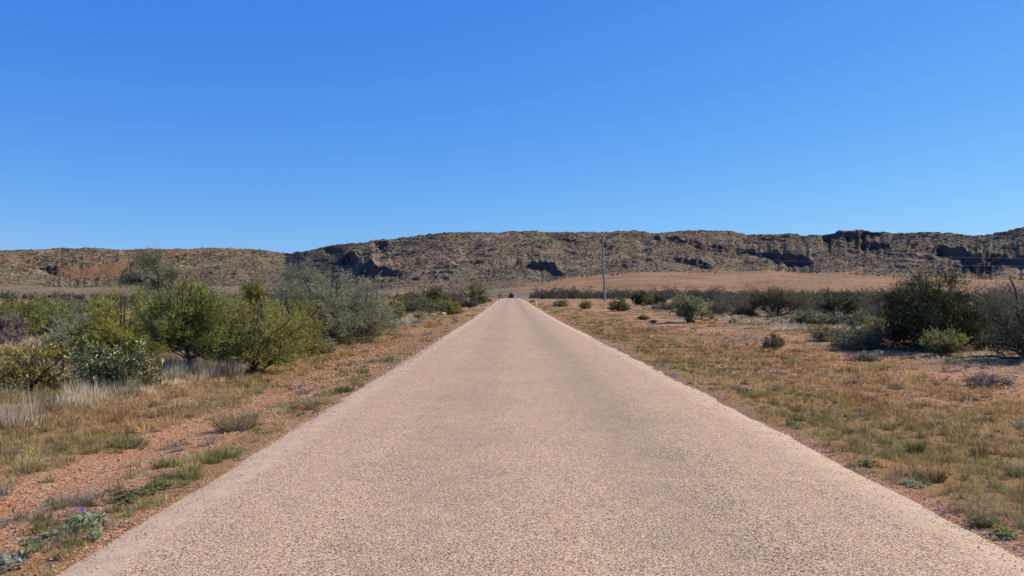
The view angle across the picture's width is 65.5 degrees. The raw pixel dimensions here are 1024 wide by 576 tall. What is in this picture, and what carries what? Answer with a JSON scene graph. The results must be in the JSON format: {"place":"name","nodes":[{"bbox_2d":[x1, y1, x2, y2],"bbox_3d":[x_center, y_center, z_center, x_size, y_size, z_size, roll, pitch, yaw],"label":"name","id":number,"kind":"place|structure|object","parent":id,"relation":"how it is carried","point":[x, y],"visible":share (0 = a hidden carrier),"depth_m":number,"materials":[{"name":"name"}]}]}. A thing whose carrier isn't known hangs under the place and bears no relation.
{"place":"outdoors","nodes":[
{"label":"outdoors","id":0,"kind":"place"},
{"bbox_2d":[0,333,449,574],"bbox_3d":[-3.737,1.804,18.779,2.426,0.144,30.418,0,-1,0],"label":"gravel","id":1,"kind":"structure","parent":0,"point":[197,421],"depth_m":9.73,"materials":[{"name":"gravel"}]},
{"bbox_2d":[0,227,1023,297],"bbox_3d":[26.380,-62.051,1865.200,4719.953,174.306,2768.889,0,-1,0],"label":"hills","id":2,"kind":"structure","parent":0,"point":[733,279],"depth_m":1392.07,"materials":[{"name":"stone"}]},
{"bbox_2d":[0,228,1023,291],"bbox_3d":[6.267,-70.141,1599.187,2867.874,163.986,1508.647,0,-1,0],"label":"hillside scrub","id":3,"kind":"object","parent":2,"relation":"on","point":[201,256],"visible":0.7,"depth_m":1499.31,"materials":[{"name":"leaf"},{"name":"bark"}]},
{"bbox_2d":[0,230,1023,289],"bbox_3d":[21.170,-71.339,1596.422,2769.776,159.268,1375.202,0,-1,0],"label":"hillside rocks","id":4,"kind":"object","parent":2,"relation":"on","point":[514,265],"visible":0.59,"depth_m":1369.57,"materials":[{"name":"stone"}]},
{"bbox_2d":[0,297,1023,575],"bbox_3d":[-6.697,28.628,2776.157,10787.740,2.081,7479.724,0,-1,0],"label":"ground","id":5,"kind":"structure","parent":0,"point":[108,467],"depth_m":9.87,"materials":[{"name":"red soil"}]},
{"bbox_2d":[0,549,29,571],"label":"silvery plant","id":6,"kind":"object","parent":5,"relation":"on","point":[5,558],"visible":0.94,"depth_m":4.66,"materials":[{"name":"grey plant"}]},
{"bbox_2d":[0,312,31,345],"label":"pinkish shrub","id":7,"kind":"object","parent":5,"relation":"on","point":[14,333],"visible":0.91,"depth_m":25.49,"materials":[{"name":"grey plant"}]},
{"bbox_2d":[8,536,46,559],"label":"leafy plant","id":8,"kind":"object","parent":5,"relation":"on","point":[38,545],"visible":0.91,"depth_m":4.80,"materials":[{"name":"green plant"}]},
{"bbox_2d":[0,294,62,319],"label":"olive bush","id":9,"kind":"object","parent":5,"relation":"on","point":[20,303],"visible":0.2,"depth_m":48.08,"materials":[{"name":"green plant"}]},
{"bbox_2d":[0,339,78,392],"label":"straggly bush","id":10,"kind":"object","parent":5,"relation":"on","point":[17,372],"visible":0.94,"depth_m":13.61,"materials":[{"name":"green plant"}]},
{"bbox_2d":[0,297,82,338],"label":"green bush","id":11,"kind":"object","parent":5,"relation":"on","point":[32,322],"visible":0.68,"depth_m":29.92,"materials":[{"name":"green plant"}]},
{"bbox_2d":[33,525,74,539],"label":"mat plant","id":12,"kind":"object","parent":5,"relation":"on","point":[41,535],"visible":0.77,"depth_m":5.27,"materials":[{"name":"green plant"}]},
{"bbox_2d":[35,311,97,346],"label":"dead shrub","id":13,"kind":"object","parent":5,"relation":"on","point":[64,325],"visible":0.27,"depth_m":22.89,"materials":[{"name":"grey wood"}]},
{"bbox_2d":[38,293,97,328],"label":"grey bush","id":14,"kind":"object","parent":5,"relation":"on","point":[75,306],"visible":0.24,"depth_m":36.51,"materials":[{"name":"green plant"}]},
{"bbox_2d":[34,327,106,362],"bbox_3d":[-10.474,1.388,19.023,1.719,0.912,2.336,0,-1,0],"label":"yellow green bush","id":15,"kind":"object","parent":5,"relation":"on","point":[71,333],"visible":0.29,"depth_m":18.83,"materials":[{"name":"green plant"}]},
{"bbox_2d":[60,507,110,529],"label":"flowering plant","id":16,"kind":"object","parent":5,"relation":"on","point":[87,520],"visible":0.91,"depth_m":5.47,"materials":[{"name":"green plant"}]},
{"bbox_2d":[72,295,113,325],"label":"olive bush","id":17,"kind":"object","parent":5,"relation":"on","point":[92,301],"visible":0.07,"depth_m":41.35,"materials":[{"name":"green plant"}]},
{"bbox_2d":[85,527,103,539],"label":"leafy plant","id":18,"kind":"object","parent":5,"relation":"on","point":[97,532],"visible":0.98,"depth_m":5.22,"materials":[{"name":"green plant"}]},
{"bbox_2d":[61,332,170,391],"bbox_3d":[-6.946,1.319,14.132,1.691,1.088,1.582,0,-1,26],"label":"leafy bush","id":19,"kind":"object","parent":5,"relation":"on","point":[108,369],"visible":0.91,"depth_m":13.93,"materials":[{"name":"green plant"}]},
{"bbox_2d":[57,281,181,358],"bbox_3d":[-9.611,0.828,19.787,2.783,2.074,2.782,0,-1,27],"label":"yellow green bush","id":20,"kind":"object","parent":5,"relation":"on","point":[113,334],"visible":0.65,"depth_m":19.42,"materials":[{"name":"green plant"}]},
{"bbox_2d":[105,433,149,448],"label":"grass clump","id":21,"kind":"object","parent":5,"relation":"on","point":[135,445],"visible":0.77,"depth_m":8.82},
{"bbox_2d":[100,485,157,503],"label":"mat plant","id":22,"kind":"object","parent":5,"relation":"on","point":[130,495],"visible":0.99,"depth_m":6.24,"materials":[{"name":"green plant"}]},
{"bbox_2d":[108,243,188,301],"bbox_3d":[-12.258,0.178,27.096,2.935,3.474,1.604,0,-1,0],"label":"leaning tree","id":23,"kind":"object","parent":5,"relation":"on","point":[172,274],"visible":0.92,"depth_m":26.98,"materials":[{"name":"green plant"}]},
{"bbox_2d":[124,292,181,350],"bbox_3d":[-10.188,0.994,23.558,2.772,1.824,2.730,0,-1,-31],"label":"olive bush","id":24,"kind":"object","parent":5,"relation":"on","point":[153,316],"visible":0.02,"depth_m":23.32,"materials":[{"name":"green plant"}]},
{"bbox_2d":[142,479,172,493],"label":"mat plant","id":25,"kind":"object","parent":5,"relation":"on","point":[156,485],"visible":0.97,"depth_m":6.51,"materials":[{"name":"green plant"}]},
{"bbox_2d":[1,294,354,317],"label":"distant scrub","id":26,"kind":"object","parent":5,"relation":"on","point":[127,302],"visible":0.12,"depth_m":89.36,"materials":[{"name":"green plant"}]},
{"bbox_2d":[127,275,231,367],"bbox_3d":[-6.944,0.793,16.815,1.993,2.169,2.040,0,-1,39],"label":"tree","id":27,"kind":"object","parent":5,"relation":"on","point":[190,319],"visible":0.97,"depth_m":16.56,"materials":[{"name":"green plant"}]},
{"bbox_2d":[158,484,208,490],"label":"twig","id":28,"kind":"object","parent":5,"relation":"on","point":[180,487],"visible":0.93,"depth_m":6.52,"materials":[{"name":"brown wood"}]},
{"bbox_2d":[182,364,208,377],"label":"grass clump","id":29,"kind":"object","parent":5,"relation":"on","point":[190,371],"visible":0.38,"depth_m":16.21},
{"bbox_2d":[173,288,250,362],"bbox_3d":[-7.133,0.936,19.096,2.026,1.968,1.645,0,-1,-20],"label":"tree","id":30,"kind":"object","parent":5,"relation":"on","point":[194,351],"visible":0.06,"depth_m":19.06,"materials":[{"name":"green plant"}]},
{"bbox_2d":[213,358,250,376],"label":"grass clump","id":31,"kind":"object","parent":5,"relation":"on","point":[234,369],"visible":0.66,"depth_m":16.34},
{"bbox_2d":[202,405,266,431],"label":"grass clump","id":32,"kind":"object","parent":5,"relation":"on","point":[224,425],"visible":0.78,"depth_m":9.57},
{"bbox_2d":[211,292,258,328],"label":"olive bush","id":33,"kind":"object","parent":5,"relation":"on","point":[233,294],"depth_m":24.41,"materials":[{"name":"green plant"}]},
{"bbox_2d":[0,282,471,302],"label":"distant scrub","id":34,"kind":"object","parent":5,"relation":"on","point":[7,296],"visible":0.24,"depth_m":226.85,"materials":[{"name":"green plant"}]},
{"bbox_2d":[239,274,270,312],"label":"olive tree","id":35,"kind":"object","parent":5,"relation":"on","point":[251,290],"visible":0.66,"depth_m":52.05,"materials":[{"name":"green plant"}]},
{"bbox_2d":[198,290,321,373],"bbox_3d":[-5.407,0.974,17.129,2.585,1.884,2.233,0,-1,-14],"label":"wattle tree","id":36,"kind":"object","parent":5,"relation":"on","point":[257,345],"visible":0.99,"depth_m":16.94,"materials":[{"name":"green plant"}]},
{"bbox_2d":[249,292,313,360],"bbox_3d":[-6.136,0.992,20.264,2.087,1.871,1.906,0,-1,31],"label":"olive bush","id":37,"kind":"object","parent":5,"relation":"on","point":[280,308],"visible":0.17,"depth_m":20.25,"materials":[{"name":"green plant"}]},
{"bbox_2d":[249,294,333,355],"bbox_3d":[-6.106,1.039,21.824,2.376,1.836,2.678,0,-1,-33],"label":"olive bush","id":38,"kind":"object","parent":5,"relation":"on","point":[307,308],"visible":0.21,"depth_m":21.74,"materials":[{"name":"green plant"}]},
{"bbox_2d":[315,325,338,352],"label":"grey bush","id":39,"kind":"object","parent":5,"relation":"on","point":[332,348],"visible":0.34,"depth_m":23.07,"materials":[{"name":"green plant"}]},
{"bbox_2d":[258,253,409,342],"bbox_3d":[-6.777,0.368,28.253,5.461,3.324,5.431,-1,-1,43],"label":"silvery bush","id":40,"kind":"object","parent":5,"relation":"on","point":[342,319],"visible":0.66,"depth_m":27.86,"materials":[{"name":"green plant"}]},
{"bbox_2d":[334,386,353,392],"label":"grass clump","id":41,"kind":"object","parent":5,"relation":"on","point":[347,389],"visible":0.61,"depth_m":13.21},
{"bbox_2d":[332,334,357,344],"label":"grass clump","id":42,"kind":"object","parent":5,"relation":"on","point":[349,341],"visible":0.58,"depth_m":27.11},
{"bbox_2d":[355,293,400,333],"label":"silvery bush","id":43,"kind":"object","parent":5,"relation":"on","point":[383,297],"visible":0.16,"depth_m":33.70,"materials":[{"name":"grey plant"}]},
{"bbox_2d":[381,294,406,319],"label":"olive bush","id":44,"kind":"object","parent":5,"relation":"on","point":[395,305],"visible":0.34,"depth_m":54.99,"materials":[{"name":"green plant"}]},
{"bbox_2d":[384,294,411,307],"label":"olive bush","id":45,"kind":"object","parent":5,"relation":"on","point":[400,298],"visible":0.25,"depth_m":90.39,"materials":[{"name":"green plant"}]},
{"bbox_2d":[396,292,427,301],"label":"olive bush","id":46,"kind":"object","parent":5,"relation":"on","point":[417,297],"visible":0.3,"depth_m":124.09,"materials":[{"name":"green plant"}]},
{"bbox_2d":[405,318,421,322],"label":"rock","id":47,"kind":"object","parent":5,"relation":"on","point":[415,321],"visible":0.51,"depth_m":48.34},
{"bbox_2d":[398,293,438,314],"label":"olive bush","id":48,"kind":"object","parent":5,"relation":"on","point":[417,305],"visible":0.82,"depth_m":65.64,"materials":[{"name":"green plant"}]},
{"bbox_2d":[412,310,427,318],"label":"grass clump","id":49,"kind":"object","parent":5,"relation":"on","point":[419,315],"visible":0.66,"depth_m":56.66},
{"bbox_2d":[426,285,443,302],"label":"dark tree","id":50,"kind":"object","parent":5,"relation":"on","point":[436,292],"visible":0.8,"depth_m":132.02,"materials":[{"name":"green plant"}]},
{"bbox_2d":[425,298,445,311],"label":"olive bush","id":51,"kind":"object","parent":5,"relation":"on","point":[436,307],"visible":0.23,"depth_m":73.12,"materials":[{"name":"green plant"}]},
{"bbox_2d":[437,298,462,314],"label":"round bush","id":52,"kind":"object","parent":5,"relation":"on","point":[448,308],"visible":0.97,"depth_m":68.32,"materials":[{"name":"green plant"}]},
{"bbox_2d":[442,292,461,303],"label":"olive bush","id":53,"kind":"object","parent":5,"relation":"on","point":[447,298],"visible":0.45,"depth_m":123.92,"materials":[{"name":"green plant"}]},
{"bbox_2d":[455,294,481,306],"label":"grey bush","id":54,"kind":"object","parent":5,"relation":"on","point":[465,302],"visible":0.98,"depth_m":99.09,"materials":[{"name":"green plant"}]},
{"bbox_2d":[467,282,493,303],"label":"olive tree","id":55,"kind":"object","parent":5,"relation":"on","point":[479,292],"visible":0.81,"depth_m":123.96,"materials":[{"name":"green plant"}]},
{"bbox_2d":[0,318,1023,552],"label":"dead grass mat","id":56,"kind":"object","parent":5,"relation":"on","point":[77,502],"visible":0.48,"depth_m":8.47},
{"bbox_2d":[551,298,568,306],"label":"grey bush","id":57,"kind":"object","parent":5,"relation":"on","point":[560,303],"visible":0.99,"depth_m":104.45,"materials":[{"name":"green plant"}]},
{"bbox_2d":[578,299,591,308],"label":"olive bush","id":58,"kind":"object","parent":5,"relation":"on","point":[586,304],"visible":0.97,"depth_m":90.24,"materials":[{"name":"green plant"}]},
{"bbox_2d":[599,236,606,300],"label":"power pole","id":59,"kind":"object","parent":5,"relation":"on","point":[604,294],"visible":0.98,"depth_m":152.93,"materials":[{"name":"wood"}]},
{"bbox_2d":[610,244,971,257],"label":"power line","id":60,"kind":"object","parent":59,"relation":"attached to","point":[789,252],"visible":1,"depth_m":153.20,"materials":[{"name":"metal"}]},
{"bbox_2d":[626,254,978,265],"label":"power line","id":61,"kind":"object","parent":59,"relation":"attached to","point":[808,261],"visible":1,"depth_m":153.19,"materials":[{"name":"metal"}]},
{"bbox_2d":[607,296,632,310],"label":"olive bush","id":62,"kind":"object","parent":5,"relation":"on","point":[622,305],"visible":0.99,"depth_m":75.98,"materials":[{"name":"green plant"}]},
{"bbox_2d":[629,290,646,304],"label":"dark tree","id":63,"kind":"object","parent":5,"relation":"on","point":[636,300],"visible":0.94,"depth_m":110.36,"materials":[{"name":"green plant"}]},
{"bbox_2d":[640,296,655,304],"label":"olive bush","id":64,"kind":"object","parent":5,"relation":"on","point":[649,301],"visible":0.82,"depth_m":110.11,"materials":[{"name":"green plant"}]},
{"bbox_2d":[653,293,667,303],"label":"dark tree","id":65,"kind":"object","parent":5,"relation":"on","point":[659,299],"visible":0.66,"depth_m":110.14,"materials":[{"name":"green plant"}]},
{"bbox_2d":[655,301,675,310],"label":"olive bush","id":66,"kind":"object","parent":5,"relation":"on","point":[663,306],"visible":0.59,"depth_m":79.41,"materials":[{"name":"green plant"}]},
{"bbox_2d":[665,289,714,322],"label":"grey green tree","id":67,"kind":"object","parent":5,"relation":"on","point":[688,309],"visible":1,"depth_m":46.90,"materials":[{"name":"green plant"}]},
{"bbox_2d":[705,298,732,313],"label":"grey bush","id":68,"kind":"object","parent":5,"relation":"on","point":[723,303],"visible":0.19,"depth_m":65.85,"materials":[{"name":"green plant"}]},
{"bbox_2d":[715,290,745,309],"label":"twiggy shrub","id":69,"kind":"object","parent":5,"relation":"on","point":[733,303],"visible":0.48,"depth_m":76.24,"materials":[{"name":"grey plant"}]},
{"bbox_2d":[726,302,759,316],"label":"grey bush","id":70,"kind":"object","parent":5,"relation":"on","point":[742,309],"visible":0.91,"depth_m":58.07,"materials":[{"name":"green plant"}]},
{"bbox_2d":[761,331,787,348],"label":"shrub","id":71,"kind":"object","parent":5,"relation":"on","point":[778,342],"visible":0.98,"depth_m":25.09,"materials":[{"name":"green plant"}]},
{"bbox_2d":[528,283,1023,299],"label":"mulga thicket","id":72,"kind":"object","parent":5,"relation":"on","point":[577,294],"visible":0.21,"depth_m":224.62,"materials":[{"name":"green plant"}]},
{"bbox_2d":[743,285,812,316],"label":"umbrella tree","id":73,"kind":"object","parent":5,"relation":"on","point":[780,298],"visible":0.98,"depth_m":57.81,"materials":[{"name":"green plant"}]},
{"bbox_2d":[787,307,823,323],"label":"grey bush","id":74,"kind":"object","parent":5,"relation":"on","point":[808,316],"visible":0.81,"depth_m":44.95,"materials":[{"name":"green plant"}]},
{"bbox_2d":[796,287,826,312],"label":"twiggy shrub","id":75,"kind":"object","parent":5,"relation":"on","point":[813,297],"visible":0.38,"depth_m":66.09,"materials":[{"name":"grey plant"}]},
{"bbox_2d":[805,322,841,341],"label":"grey bush","id":76,"kind":"object","parent":5,"relation":"on","point":[821,336],"visible":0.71,"depth_m":27.59,"materials":[{"name":"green plant"}]},
{"bbox_2d":[641,301,1009,323],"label":"saltbush","id":77,"kind":"object","parent":5,"relation":"on","point":[771,315],"visible":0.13,"depth_m":53.73,"materials":[{"name":"green plant"}]},
{"bbox_2d":[813,310,849,324],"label":"grey bush","id":78,"kind":"object","parent":5,"relation":"on","point":[840,319],"visible":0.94,"depth_m":42.97,"materials":[{"name":"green plant"}]},
{"bbox_2d":[808,286,871,322],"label":"umbrella tree","id":79,"kind":"object","parent":5,"relation":"on","point":[843,302],"visible":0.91,"depth_m":45.91,"materials":[{"name":"green plant"}]},
{"bbox_2d":[821,302,860,331],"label":"dead branch","id":80,"kind":"object","parent":5,"relation":"on","point":[847,316],"visible":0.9,"depth_m":27.72,"materials":[{"name":"wood"}]},
{"bbox_2d":[821,450,870,453],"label":"twig","id":81,"kind":"object","parent":5,"relation":"on","point":[843,451],"visible":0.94,"depth_m":8.02,"materials":[{"name":"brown wood"}]},
{"bbox_2d":[684,263,1022,315],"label":"mulga thicket","id":82,"kind":"object","parent":5,"relation":"on","point":[711,295],"visible":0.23,"depth_m":70.15,"materials":[{"name":"green plant"}]},
{"bbox_2d":[815,324,894,350],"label":"grey bush","id":83,"kind":"object","parent":5,"relation":"on","point":[860,339],"visible":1,"depth_m":23.62,"materials":[{"name":"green plant"}]},
{"bbox_2d":[843,307,883,326],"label":"olive bush","id":84,"kind":"object","parent":5,"relation":"on","point":[861,319],"visible":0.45,"depth_m":39.55,"materials":[{"name":"green plant"}]},
{"bbox_2d":[849,349,883,361],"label":"grey herb","id":85,"kind":"object","parent":5,"relation":"on","point":[865,356],"visible":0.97,"depth_m":19.81,"materials":[{"name":"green plant"}]},
{"bbox_2d":[854,457,879,466],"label":"mat plant","id":86,"kind":"object","parent":5,"relation":"on","point":[867,462],"visible":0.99,"depth_m":7.46,"materials":[{"name":"green plant"}]},
{"bbox_2d":[855,314,894,340],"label":"olive bush","id":87,"kind":"object","parent":5,"relation":"on","point":[873,321],"visible":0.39,"depth_m":27.14,"materials":[{"name":"green plant"}]},
{"bbox_2d":[857,285,896,323],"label":"twiggy shrub","id":88,"kind":"object","parent":5,"relation":"on","point":[872,311],"visible":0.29,"depth_m":43.23,"materials":[{"name":"grey plant"}]},
{"bbox_2d":[898,479,926,487],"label":"mat plant","id":89,"kind":"object","parent":5,"relation":"on","point":[914,483],"visible":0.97,"depth_m":6.72,"materials":[{"name":"green plant"}]},
{"bbox_2d":[902,440,930,453],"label":"grass clump","id":90,"kind":"object","parent":5,"relation":"on","point":[918,448],"visible":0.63,"depth_m":8.33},
{"bbox_2d":[866,266,999,353],"bbox_3d":[12.440,0.647,23.454,3.691,2.539,3.972,0,-1,0],"label":"dark bush","id":91,"kind":"object","parent":5,"relation":"on","point":[938,308],"visible":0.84,"depth_m":22.77,"materials":[{"name":"green plant"}]},
{"bbox_2d":[919,467,949,482],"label":"grass clump","id":92,"kind":"object","parent":5,"relation":"on","point":[941,476],"visible":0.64,"depth_m":6.83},
{"bbox_2d":[915,325,972,355],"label":"light green bush","id":93,"kind":"object","parent":5,"relation":"on","point":[951,343],"visible":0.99,"depth_m":20.58,"materials":[{"name":"green plant"}]},
{"bbox_2d":[961,514,1008,526],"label":"mat plant","id":94,"kind":"object","parent":5,"relation":"on","point":[991,522],"visible":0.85,"depth_m":5.57,"materials":[{"name":"green plant"}]},
{"bbox_2d":[952,340,1023,360],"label":"dead branch","id":95,"kind":"object","parent":5,"relation":"on","point":[998,353],"visible":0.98,"depth_m":18.76,"materials":[{"name":"wood"}]},
{"bbox_2d":[960,372,1017,386],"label":"twiggy shrub","id":96,"kind":"object","parent":5,"relation":"on","point":[991,380],"visible":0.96,"depth_m":14.30,"materials":[{"name":"plant"}]},
{"bbox_2d":[971,331,1009,349],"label":"grey bush","id":97,"kind":"object","parent":5,"relation":"on","point":[982,344],"visible":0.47,"depth_m":23.07,"materials":[{"name":"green plant"}]},
{"bbox_2d":[968,276,1023,358],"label":"bush","id":98,"kind":"object","parent":5,"relation":"on","point":[1006,330],"visible":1,"depth_m":19.18,"materials":[{"name":"plant"}]},
{"bbox_2d":[973,279,1022,335],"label":"twiggy shrub","id":99,"kind":"object","parent":5,"relation":"on","point":[1001,289],"visible":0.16,"depth_m":30.13,"materials":[{"name":"grey plant"}]},
{"bbox_2d":[983,525,1021,540],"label":"mat plant","id":100,"kind":"object","parent":5,"relation":"on","point":[1003,532],"visible":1,"depth_m":5.28,"materials":[{"name":"green plant"}]},
{"bbox_2d":[982,278,1023,320],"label":"twiggy shrub","id":101,"kind":"object","parent":5,"relation":"on","point":[989,289],"visible":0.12,"depth_m":46.61,"materials":[{"name":"grey plant"}]},
{"bbox_2d":[0,303,1023,575],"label":"dry grass","id":102,"kind":"structure","parent":0,"point":[124,415],"depth_m":12.29,"materials":[{"name":"plant"}]},
{"bbox_2d":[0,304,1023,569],"bbox_3d":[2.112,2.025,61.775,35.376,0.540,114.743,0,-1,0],"label":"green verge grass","id":103,"kind":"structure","parent":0,"point":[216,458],"depth_m":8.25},
{"bbox_2d":[0,303,1023,429],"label":"tall pale grass","id":104,"kind":"structure","parent":0,"point":[177,375],"depth_m":13.94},
{"bbox_2d":[0,0,1023,253],"label":"sky","id":105,"kind":"structure","parent":0,"point":[280,126],"materials":[{"name":"blue"}]},
{"bbox_2d":[56,298,1023,575],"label":"road","id":106,"kind":"structure","parent":0,"point":[510,436],"depth_m":6.31,"materials":[{"name":"asphalt"}]},
{"bbox_2d":[29,338,1023,573],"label":"road grit","id":107,"kind":"object","parent":106,"relation":"on","point":[606,344],"visible":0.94,"depth_m":7.53,"materials":[{"name":"gravel"}]},
{"bbox_2d":[637,313,650,319],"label":"grass mound","id":108,"kind":"object","parent":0,"point":[643,317],"depth_m":53.72,"materials":[{"name":"green plant"}]},
{"bbox_2d":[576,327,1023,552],"bbox_3d":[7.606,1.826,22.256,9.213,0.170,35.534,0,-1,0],"label":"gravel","id":109,"kind":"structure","parent":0,"point":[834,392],"depth_m":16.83,"materials":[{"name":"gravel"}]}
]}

